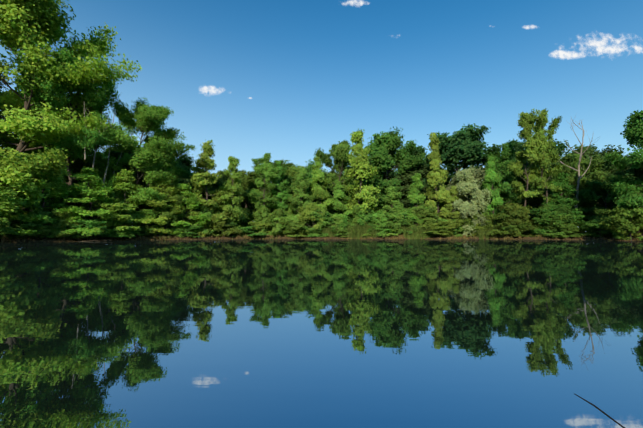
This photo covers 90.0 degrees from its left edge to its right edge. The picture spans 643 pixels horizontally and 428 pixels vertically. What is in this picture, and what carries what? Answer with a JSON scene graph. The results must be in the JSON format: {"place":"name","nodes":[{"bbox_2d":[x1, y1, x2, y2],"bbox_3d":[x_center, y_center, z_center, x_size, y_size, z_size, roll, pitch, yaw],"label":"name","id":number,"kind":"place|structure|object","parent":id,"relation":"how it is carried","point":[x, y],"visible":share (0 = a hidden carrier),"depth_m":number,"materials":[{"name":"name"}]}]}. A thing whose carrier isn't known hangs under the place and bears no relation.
{"place":"outdoors","nodes":[
{"label":"outdoors","id":0,"kind":"place"},
{"bbox_2d":[0,239,642,427],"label":"water","id":1,"kind":"structure","parent":0,"point":[365,333],"depth_m":4.11,"materials":[{"name":"blue liquid"}]},
{"bbox_2d":[0,235,642,242],"bbox_3d":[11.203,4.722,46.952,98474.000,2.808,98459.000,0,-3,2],"label":"ground","id":2,"kind":"structure","parent":0,"point":[18,240],"depth_m":51.83,"materials":[{"name":"brown soil"}]},
{"bbox_2d":[0,170,36,234],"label":"alder","id":3,"kind":"object","parent":2,"relation":"on","point":[9,203],"visible":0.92,"depth_m":36.24,"materials":[{"name":"green plant"}]},
{"bbox_2d":[0,59,36,163],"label":"tree","id":4,"kind":"object","parent":2,"relation":"on","point":[2,93],"visible":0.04,"depth_m":46.14,"materials":[{"name":"green plant"}]},
{"bbox_2d":[3,218,55,238],"bbox_3d":[-37.034,1.830,40.506,6.183,3.258,5.941,-1,-3,19],"label":"shrub","id":5,"kind":"object","parent":2,"relation":"on","point":[29,225],"visible":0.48,"depth_m":39.35,"materials":[{"name":"green plant"}]},
{"bbox_2d":[0,160,88,238],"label":"alder","id":6,"kind":"object","parent":2,"relation":"on","point":[61,191],"visible":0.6,"depth_m":40.94,"materials":[{"name":"green plant"}]},
{"bbox_2d":[24,209,68,238],"bbox_3d":[-36.123,1.361,42.047,5.411,4.584,5.199,-1,-3,22],"label":"shrub","id":7,"kind":"object","parent":2,"relation":"on","point":[44,212],"visible":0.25,"depth_m":40.87,"materials":[{"name":"green plant"}]},
{"bbox_2d":[44,210,87,237],"bbox_3d":[-34.244,1.480,43.199,4.567,4.538,5.068,2,-4,-33],"label":"shrub","id":8,"kind":"object","parent":2,"relation":"on","point":[64,215],"visible":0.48,"depth_m":41.76,"materials":[{"name":"green plant"}]},
{"bbox_2d":[8,45,127,237],"bbox_3d":[-36.489,-10.387,47.115,15.386,29.252,13.058,0,-3,-3],"label":"tree","id":9,"kind":"object","parent":2,"relation":"on","point":[104,94],"visible":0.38,"depth_m":44.82,"materials":[{"name":"green plant"}]},
{"bbox_2d":[29,153,107,218],"bbox_3d":[-41.763,-4.014,53.943,14.632,16.860,13.268,1,-3,-13],"label":"tree","id":10,"kind":"object","parent":2,"relation":"on","point":[77,165],"visible":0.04,"depth_m":52.46,"materials":[{"name":"green plant"}]},
{"bbox_2d":[0,0,141,238],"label":"tree","id":11,"kind":"object","parent":2,"relation":"on","point":[30,28],"visible":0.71,"depth_m":41.50,"materials":[{"name":"green plant"}]},
{"bbox_2d":[65,223,109,238],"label":"shrub","id":12,"kind":"object","parent":2,"relation":"on","point":[77,224],"visible":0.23,"depth_m":43.45,"materials":[{"name":"green plant"}]},
{"bbox_2d":[55,166,123,237],"bbox_3d":[-32.252,-1.284,45.535,8.771,10.239,9.496,-1,-3,12],"label":"alder","id":13,"kind":"object","parent":2,"relation":"on","point":[87,189],"visible":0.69,"depth_m":43.68,"materials":[{"name":"green plant"}]},
{"bbox_2d":[68,218,118,237],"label":"shrub","id":14,"kind":"object","parent":2,"relation":"on","point":[94,223],"visible":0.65,"depth_m":43.64,"materials":[{"name":"green plant"}]},
{"bbox_2d":[67,150,147,216],"bbox_3d":[-35.569,-3.401,57.874,17.494,16.054,16.281,3,-4,-44],"label":"tree","id":15,"kind":"object","parent":2,"relation":"on","point":[116,155],"visible":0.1,"depth_m":55.30,"materials":[{"name":"green plant"}]},
{"bbox_2d":[96,197,140,237],"bbox_3d":[-30.646,0.853,48.688,5.874,6.811,6.517,2,-4,-31],"label":"shrub","id":16,"kind":"object","parent":2,"relation":"on","point":[117,223],"visible":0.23,"depth_m":47.28,"materials":[{"name":"green plant"}]},
{"bbox_2d":[108,226,141,237],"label":"shrub","id":17,"kind":"object","parent":2,"relation":"on","point":[115,230],"visible":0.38,"depth_m":46.62,"materials":[{"name":"green plant"}]},
{"bbox_2d":[96,169,155,236],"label":"alder","id":18,"kind":"object","parent":2,"relation":"on","point":[125,176],"visible":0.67,"depth_m":47.30,"materials":[{"name":"green plant"}]},
{"bbox_2d":[80,97,196,217],"bbox_3d":[-29.368,-7.324,51.679,15.061,23.153,15.208,-3,-4,42],"label":"tree","id":19,"kind":"object","parent":2,"relation":"on","point":[160,145],"visible":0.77,"depth_m":49.93,"materials":[{"name":"green plant"}]},
{"bbox_2d":[102,113,114,186],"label":"stem","id":20,"kind":"object","parent":19,"relation":"attached to","point":[108,158],"visible":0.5,"depth_m":47.50,"materials":[{"name":"brown plant"}]},
{"bbox_2d":[130,227,156,236],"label":"shrub","id":21,"kind":"object","parent":2,"relation":"on","point":[146,233],"visible":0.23,"depth_m":49.38,"materials":[{"name":"green plant"}]},
{"bbox_2d":[140,222,162,236],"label":"shrub","id":22,"kind":"object","parent":2,"relation":"on","point":[147,226],"visible":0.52,"depth_m":50.78,"materials":[{"name":"green plant"}]},
{"bbox_2d":[124,176,190,236],"bbox_3d":[-26.393,-1.129,52.185,8.296,10.747,9.106,-1,-3,15],"label":"alder","id":23,"kind":"object","parent":2,"relation":"on","point":[170,188],"visible":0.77,"depth_m":50.80,"materials":[{"name":"green plant"}]},
{"bbox_2d":[137,157,192,224],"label":"tree","id":24,"kind":"object","parent":2,"relation":"on","point":[183,176],"visible":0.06,"depth_m":62.69,"materials":[{"name":"green plant"}]},
{"bbox_2d":[149,167,187,236],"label":"tree","id":25,"kind":"object","parent":2,"relation":"on","point":[168,215],"visible":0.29,"depth_m":51.80,"materials":[{"name":"green plant"}]},
{"bbox_2d":[159,220,189,236],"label":"shrub","id":26,"kind":"object","parent":2,"relation":"on","point":[170,222],"visible":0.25,"depth_m":52.55,"materials":[{"name":"green plant"}]},
{"bbox_2d":[175,156,198,198],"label":"tree","id":27,"kind":"object","parent":2,"relation":"on","point":[185,162],"visible":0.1,"depth_m":70.31,"materials":[{"name":"green plant"}]},
{"bbox_2d":[167,183,210,236],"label":"alder","id":28,"kind":"object","parent":2,"relation":"on","point":[190,202],"visible":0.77,"depth_m":53.33,"materials":[{"name":"green plant"}]},
{"bbox_2d":[182,225,204,237],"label":"shrub","id":29,"kind":"object","parent":2,"relation":"on","point":[191,234],"visible":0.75,"depth_m":53.14,"materials":[{"name":"green plant"}]},
{"bbox_2d":[193,204,218,235],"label":"shrub","id":30,"kind":"object","parent":2,"relation":"on","point":[204,208],"visible":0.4,"depth_m":55.18,"materials":[{"name":"green plant"}]},
{"bbox_2d":[181,139,231,236],"bbox_3d":[-20.133,-4.353,57.443,8.800,18.294,8.209,0,-3,-1],"label":"alder","id":31,"kind":"object","parent":2,"relation":"on","point":[197,180],"visible":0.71,"depth_m":56.91,"materials":[{"name":"green plant"}]},
{"bbox_2d":[179,176,242,220],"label":"tree","id":32,"kind":"object","parent":2,"relation":"on","point":[186,181],"visible":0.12,"depth_m":63.01,"materials":[{"name":"green plant"}]},
{"bbox_2d":[202,215,226,236],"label":"shrub","id":33,"kind":"object","parent":2,"relation":"on","point":[209,224],"visible":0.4,"depth_m":55.28,"materials":[{"name":"green plant"}]},
{"bbox_2d":[210,211,242,236],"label":"shrub","id":34,"kind":"object","parent":2,"relation":"on","point":[233,231],"visible":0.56,"depth_m":55.41,"materials":[{"name":"green plant"}]},
{"bbox_2d":[217,156,246,229],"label":"alder","id":35,"kind":"object","parent":2,"relation":"on","point":[234,187],"visible":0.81,"depth_m":58.68,"materials":[{"name":"green plant"}]},
{"bbox_2d":[223,226,251,236],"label":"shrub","id":36,"kind":"object","parent":2,"relation":"on","point":[239,233],"visible":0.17,"depth_m":57.64,"materials":[{"name":"green plant"}]},
{"bbox_2d":[235,208,251,227],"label":"shrub","id":37,"kind":"object","parent":2,"relation":"on","point":[246,220],"visible":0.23,"depth_m":60.26,"materials":[{"name":"green plant"}]},
{"bbox_2d":[239,207,253,225],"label":"shrub","id":38,"kind":"object","parent":2,"relation":"on","point":[249,214],"visible":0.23,"depth_m":64.83,"materials":[{"name":"green plant"}]},
{"bbox_2d":[228,170,278,226],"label":"tree","id":39,"kind":"object","parent":2,"relation":"on","point":[247,178],"visible":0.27,"depth_m":67.60,"materials":[{"name":"green plant"}]},
{"bbox_2d":[241,226,266,235],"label":"shrub","id":40,"kind":"object","parent":2,"relation":"on","point":[245,229],"visible":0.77,"depth_m":56.87,"materials":[{"name":"green plant"}]},
{"bbox_2d":[248,221,270,234],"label":"shrub","id":41,"kind":"object","parent":2,"relation":"on","point":[266,226],"visible":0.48,"depth_m":57.86,"materials":[{"name":"green plant"}]},
{"bbox_2d":[252,205,270,236],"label":"shrub","id":42,"kind":"object","parent":2,"relation":"on","point":[263,210],"visible":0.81,"depth_m":58.29,"materials":[{"name":"green plant"}]},
{"bbox_2d":[247,153,280,208],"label":"tree","id":43,"kind":"object","parent":2,"relation":"on","point":[265,166],"visible":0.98,"depth_m":60.57,"materials":[{"name":"green plant"}]},
{"bbox_2d":[239,159,297,213],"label":"tree","id":44,"kind":"object","parent":2,"relation":"on","point":[284,165],"visible":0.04,"depth_m":68.22,"materials":[{"name":"green plant"}]},
{"bbox_2d":[268,208,285,236],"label":"shrub","id":45,"kind":"object","parent":2,"relation":"on","point":[279,212],"visible":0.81,"depth_m":57.48,"materials":[{"name":"green plant"}]},
{"bbox_2d":[265,213,292,236],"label":"shrub","id":46,"kind":"object","parent":2,"relation":"on","point":[287,229],"visible":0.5,"depth_m":58.25,"materials":[{"name":"green plant"}]},
{"bbox_2d":[269,160,291,212],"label":"tree","id":47,"kind":"object","parent":2,"relation":"on","point":[279,202],"visible":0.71,"depth_m":62.18,"materials":[{"name":"green plant"}]},
{"bbox_2d":[282,220,305,236],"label":"shrub","id":48,"kind":"object","parent":2,"relation":"on","point":[297,226],"visible":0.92,"depth_m":57.01,"materials":[{"name":"green plant"}]},
{"bbox_2d":[270,166,325,210],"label":"tree","id":49,"kind":"object","parent":2,"relation":"on","point":[291,172],"visible":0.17,"depth_m":67.52,"materials":[{"name":"green plant"}]},
{"bbox_2d":[282,168,315,234],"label":"alder","id":50,"kind":"object","parent":2,"relation":"on","point":[302,180],"visible":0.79,"depth_m":59.10,"materials":[{"name":"green plant"}]},
{"bbox_2d":[279,159,332,213],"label":"tree","id":51,"kind":"object","parent":2,"relation":"on","point":[309,170],"visible":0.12,"depth_m":67.73,"materials":[{"name":"green plant"}]},
{"bbox_2d":[296,203,326,234],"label":"shrub","id":52,"kind":"object","parent":2,"relation":"on","point":[302,211],"visible":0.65,"depth_m":56.99,"materials":[{"name":"green plant"}]},
{"bbox_2d":[301,209,333,237],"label":"shrub","id":53,"kind":"object","parent":2,"relation":"on","point":[328,220],"visible":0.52,"depth_m":56.86,"materials":[{"name":"green plant"}]},
{"bbox_2d":[1,234,637,242],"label":"bank fringe","id":54,"kind":"object","parent":2,"relation":"on","point":[401,236],"visible":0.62,"depth_m":55.65,"materials":[{"name":"green plant"}]},
{"bbox_2d":[306,155,334,227],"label":"alder","id":55,"kind":"object","parent":2,"relation":"on","point":[319,192],"visible":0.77,"depth_m":60.48,"materials":[{"name":"green plant"}]},
{"bbox_2d":[310,139,359,213],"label":"tree","id":56,"kind":"object","parent":2,"relation":"on","point":[340,160],"visible":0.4,"depth_m":68.83,"materials":[{"name":"green plant"}]},
{"bbox_2d":[331,215,344,226],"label":"shrub","id":57,"kind":"object","parent":2,"relation":"on","point":[336,221],"visible":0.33,"depth_m":57.25,"materials":[{"name":"green plant"}]},
{"bbox_2d":[329,180,356,232],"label":"alder","id":58,"kind":"object","parent":2,"relation":"on","point":[338,196],"visible":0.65,"depth_m":59.18,"materials":[{"name":"green plant"}]},
{"bbox_2d":[334,214,355,236],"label":"shrub","id":59,"kind":"object","parent":2,"relation":"on","point":[346,217],"visible":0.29,"depth_m":57.60,"materials":[{"name":"green plant"}]},
{"bbox_2d":[321,221,379,238],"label":"reeds","id":60,"kind":"object","parent":2,"relation":"on","point":[357,233],"visible":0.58,"depth_m":57.05,"materials":[{"name":"green plant"}]},
{"bbox_2d":[342,205,361,230],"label":"shrub","id":61,"kind":"object","parent":2,"relation":"on","point":[354,210],"visible":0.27,"depth_m":58.12,"materials":[{"name":"green plant"}]},
{"bbox_2d":[341,129,380,224],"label":"alder","id":62,"kind":"object","parent":2,"relation":"on","point":[361,164],"visible":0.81,"depth_m":59.60,"materials":[{"name":"green plant"}]},
{"bbox_2d":[354,205,372,233],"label":"shrub","id":63,"kind":"object","parent":2,"relation":"on","point":[366,216],"visible":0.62,"depth_m":57.11,"materials":[{"name":"green plant"}]},
{"bbox_2d":[342,157,400,193],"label":"tree","id":64,"kind":"object","parent":2,"relation":"on","point":[389,169],"visible":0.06,"depth_m":81.17,"materials":[{"name":"green plant"}]},
{"bbox_2d":[370,213,390,236],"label":"shrub","id":65,"kind":"object","parent":2,"relation":"on","point":[382,216],"visible":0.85,"depth_m":56.64,"materials":[{"name":"green plant"}]},
{"bbox_2d":[370,209,392,231],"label":"shrub","id":66,"kind":"object","parent":2,"relation":"on","point":[377,213],"visible":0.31,"depth_m":57.92,"materials":[{"name":"green plant"}]},
{"bbox_2d":[358,126,428,210],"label":"tree","id":67,"kind":"object","parent":2,"relation":"on","point":[383,147],"visible":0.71,"depth_m":66.65,"materials":[{"name":"green plant"}]},
{"bbox_2d":[383,186,414,234],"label":"alder","id":68,"kind":"object","parent":2,"relation":"on","point":[393,201],"visible":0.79,"depth_m":57.58,"materials":[{"name":"green plant"}]},
{"bbox_2d":[385,207,415,234],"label":"shrub","id":69,"kind":"object","parent":2,"relation":"on","point":[403,222],"visible":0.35,"depth_m":56.95,"materials":[{"name":"green plant"}]},
{"bbox_2d":[389,145,440,205],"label":"tree","id":70,"kind":"object","parent":2,"relation":"on","point":[418,151],"visible":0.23,"depth_m":71.45,"materials":[{"name":"green plant"}]},
{"bbox_2d":[404,173,427,225],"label":"alder","id":71,"kind":"object","parent":2,"relation":"on","point":[413,196],"visible":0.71,"depth_m":58.48,"materials":[{"name":"green plant"}]},
{"bbox_2d":[383,164,450,212],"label":"tree","id":72,"kind":"object","parent":2,"relation":"on","point":[423,170],"visible":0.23,"depth_m":66.50,"materials":[{"name":"green plant"}]},
{"bbox_2d":[401,224,432,238],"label":"reeds","id":73,"kind":"object","parent":2,"relation":"on","point":[418,231],"visible":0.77,"depth_m":56.68,"materials":[{"name":"green plant"}]},
{"bbox_2d":[409,203,439,236],"bbox_3d":[18.230,1.409,57.931,5.890,6.590,5.660,-3,-4,41],"label":"shrub","id":74,"kind":"object","parent":2,"relation":"on","point":[420,211],"visible":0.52,"depth_m":56.54,"materials":[{"name":"green plant"}]},
{"bbox_2d":[417,215,439,230],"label":"shrub","id":75,"kind":"object","parent":2,"relation":"on","point":[431,225],"visible":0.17,"depth_m":56.50,"materials":[{"name":"green plant"}]},
{"bbox_2d":[422,132,452,220],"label":"alder","id":76,"kind":"object","parent":2,"relation":"on","point":[441,196],"visible":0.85,"depth_m":59.31,"materials":[{"name":"green plant"}]},
{"bbox_2d":[421,226,455,236],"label":"shrub","id":77,"kind":"object","parent":2,"relation":"on","point":[438,229],"visible":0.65,"depth_m":55.66,"materials":[{"name":"green plant"}]},
{"bbox_2d":[439,220,462,236],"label":"shrub","id":78,"kind":"object","parent":2,"relation":"on","point":[451,225],"visible":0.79,"depth_m":55.38,"materials":[{"name":"green plant"}]},
{"bbox_2d":[442,186,463,229],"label":"tree","id":79,"kind":"object","parent":2,"relation":"on","point":[453,192],"visible":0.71,"depth_m":58.10,"materials":[{"name":"green plant"}]},
{"bbox_2d":[422,123,502,213],"bbox_3d":[28.440,-6.710,70.273,22.967,24.568,19.508,-2,-4,27],"label":"tree","id":80,"kind":"object","parent":2,"relation":"on","point":[462,148],"visible":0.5,"depth_m":64.91,"materials":[{"name":"green plant"}]},
{"bbox_2d":[448,209,480,234],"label":"shrub","id":81,"kind":"object","parent":2,"relation":"on","point":[469,221],"visible":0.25,"depth_m":57.31,"materials":[{"name":"green plant"}]},
{"bbox_2d":[446,165,491,236],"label":"willow","id":82,"kind":"object","parent":2,"relation":"on","point":[467,181],"visible":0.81,"depth_m":57.18,"materials":[{"name":"green plant"}]},
{"bbox_2d":[480,156,504,226],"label":"alder","id":83,"kind":"object","parent":2,"relation":"on","point":[494,178],"visible":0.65,"depth_m":59.34,"materials":[{"name":"green plant"}]},
{"bbox_2d":[476,227,512,238],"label":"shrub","id":84,"kind":"object","parent":2,"relation":"on","point":[481,233],"visible":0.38,"depth_m":56.34,"materials":[{"name":"green plant"}]},
{"bbox_2d":[481,213,510,234],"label":"shrub","id":85,"kind":"object","parent":2,"relation":"on","point":[503,219],"visible":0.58,"depth_m":55.37,"materials":[{"name":"green plant"}]},
{"bbox_2d":[480,142,524,214],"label":"tree","id":86,"kind":"object","parent":2,"relation":"on","point":[502,160],"visible":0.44,"depth_m":64.84,"materials":[{"name":"green plant"}]},
{"bbox_2d":[497,203,529,236],"bbox_3d":[33.356,1.360,56.463,5.454,6.573,6.648,-1,-3,11],"label":"shrub","id":87,"kind":"object","parent":2,"relation":"on","point":[510,209],"visible":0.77,"depth_m":54.98,"materials":[{"name":"green plant"}]},
{"bbox_2d":[498,218,530,235],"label":"shrub","id":88,"kind":"object","parent":2,"relation":"on","point":[514,227],"visible":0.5,"depth_m":54.73,"materials":[{"name":"green plant"}]},
{"bbox_2d":[507,202,532,234],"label":"shrub","id":89,"kind":"object","parent":2,"relation":"on","point":[526,214],"visible":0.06,"depth_m":56.72,"materials":[{"name":"green plant"}]},
{"bbox_2d":[513,224,535,236],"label":"shrub","id":90,"kind":"object","parent":2,"relation":"on","point":[530,228],"visible":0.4,"depth_m":55.36,"materials":[{"name":"green plant"}]},
{"bbox_2d":[507,108,547,205],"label":"tree","id":91,"kind":"object","parent":2,"relation":"on","point":[526,121],"visible":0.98,"depth_m":58.39,"materials":[{"name":"green plant"}]},
{"bbox_2d":[517,175,561,207],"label":"tree","id":92,"kind":"object","parent":2,"relation":"on","point":[532,200],"visible":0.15,"depth_m":69.30,"materials":[{"name":"green plant"}]},
{"bbox_2d":[507,138,573,216],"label":"tree","id":93,"kind":"object","parent":2,"relation":"on","point":[561,147],"visible":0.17,"depth_m":67.97,"materials":[{"name":"green plant"}]},
{"bbox_2d":[524,108,562,202],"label":"tree","id":94,"kind":"object","parent":2,"relation":"on","point":[540,180],"visible":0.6,"depth_m":58.89,"materials":[{"name":"green plant"}]},
{"bbox_2d":[527,205,574,234],"bbox_3d":[39.528,1.542,55.615,6.550,6.077,5.904,1,-3,-15],"label":"shrub","id":95,"kind":"object","parent":2,"relation":"on","point":[545,221],"visible":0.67,"depth_m":54.68,"materials":[{"name":"green plant"}]},
{"bbox_2d":[534,211,579,237],"bbox_3d":[40.585,1.834,55.197,7.300,5.227,6.685,0,-3,2],"label":"shrub","id":96,"kind":"object","parent":2,"relation":"on","point":[562,218],"visible":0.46,"depth_m":53.24,"materials":[{"name":"green plant"}]},
{"bbox_2d":[542,172,584,223],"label":"alder","id":97,"kind":"object","parent":2,"relation":"on","point":[563,182],"visible":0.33,"depth_m":58.24,"materials":[{"name":"green plant"}]},
{"bbox_2d":[551,205,577,236],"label":"shrub","id":98,"kind":"object","parent":2,"relation":"on","point":[564,209],"visible":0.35,"depth_m":53.15,"materials":[{"name":"green plant"}]},
{"bbox_2d":[556,223,580,237],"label":"shrub","id":99,"kind":"object","parent":2,"relation":"on","point":[566,228],"visible":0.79,"depth_m":52.37,"materials":[{"name":"green plant"}]},
{"bbox_2d":[560,120,598,208],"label":"dead tree","id":100,"kind":"object","parent":2,"relation":"on","point":[578,170],"visible":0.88,"depth_m":60.84,"materials":[{"name":"grey wood"}]},
{"bbox_2d":[554,152,610,215],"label":"tree","id":101,"kind":"object","parent":2,"relation":"on","point":[572,161],"visible":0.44,"depth_m":62.99,"materials":[{"name":"green plant"}]},
{"bbox_2d":[538,144,640,232],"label":"tree","id":102,"kind":"object","parent":2,"relation":"on","point":[590,151],"visible":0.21,"depth_m":65.33,"materials":[{"name":"green plant"}]},
{"bbox_2d":[577,219,612,236],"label":"shrub","id":103,"kind":"object","parent":2,"relation":"on","point":[596,224],"visible":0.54,"depth_m":50.48,"materials":[{"name":"green plant"}]},
{"bbox_2d":[570,174,627,223],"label":"tree","id":104,"kind":"object","parent":2,"relation":"on","point":[591,193],"visible":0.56,"depth_m":57.34,"materials":[{"name":"green plant"}]},
{"bbox_2d":[587,208,613,236],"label":"shrub","id":105,"kind":"object","parent":2,"relation":"on","point":[601,213],"visible":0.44,"depth_m":50.59,"materials":[{"name":"green plant"}]},
{"bbox_2d":[599,206,642,240],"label":"shrub","id":106,"kind":"object","parent":2,"relation":"on","point":[616,223],"visible":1,"depth_m":44.44,"materials":[{"name":"green plant"}]},
{"bbox_2d":[603,110,642,215],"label":"tree","id":107,"kind":"object","parent":2,"relation":"on","point":[631,188],"visible":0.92,"depth_m":46.12,"materials":[{"name":"green plant"}]},
{"bbox_2d":[625,165,642,192],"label":"tree","id":108,"kind":"object","parent":2,"relation":"on","point":[636,172],"visible":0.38,"depth_m":51.48,"materials":[{"name":"green plant"}]},
{"bbox_2d":[0,0,642,231],"label":"sky","id":109,"kind":"structure","parent":0,"point":[288,80],"materials":[{"name":"blue"}]},
{"bbox_2d":[574,393,624,427],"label":"twigs","id":110,"kind":"object","parent":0,"point":[611,418],"visible":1,"depth_m":0.76,"materials":[{"name":"brown wood"}]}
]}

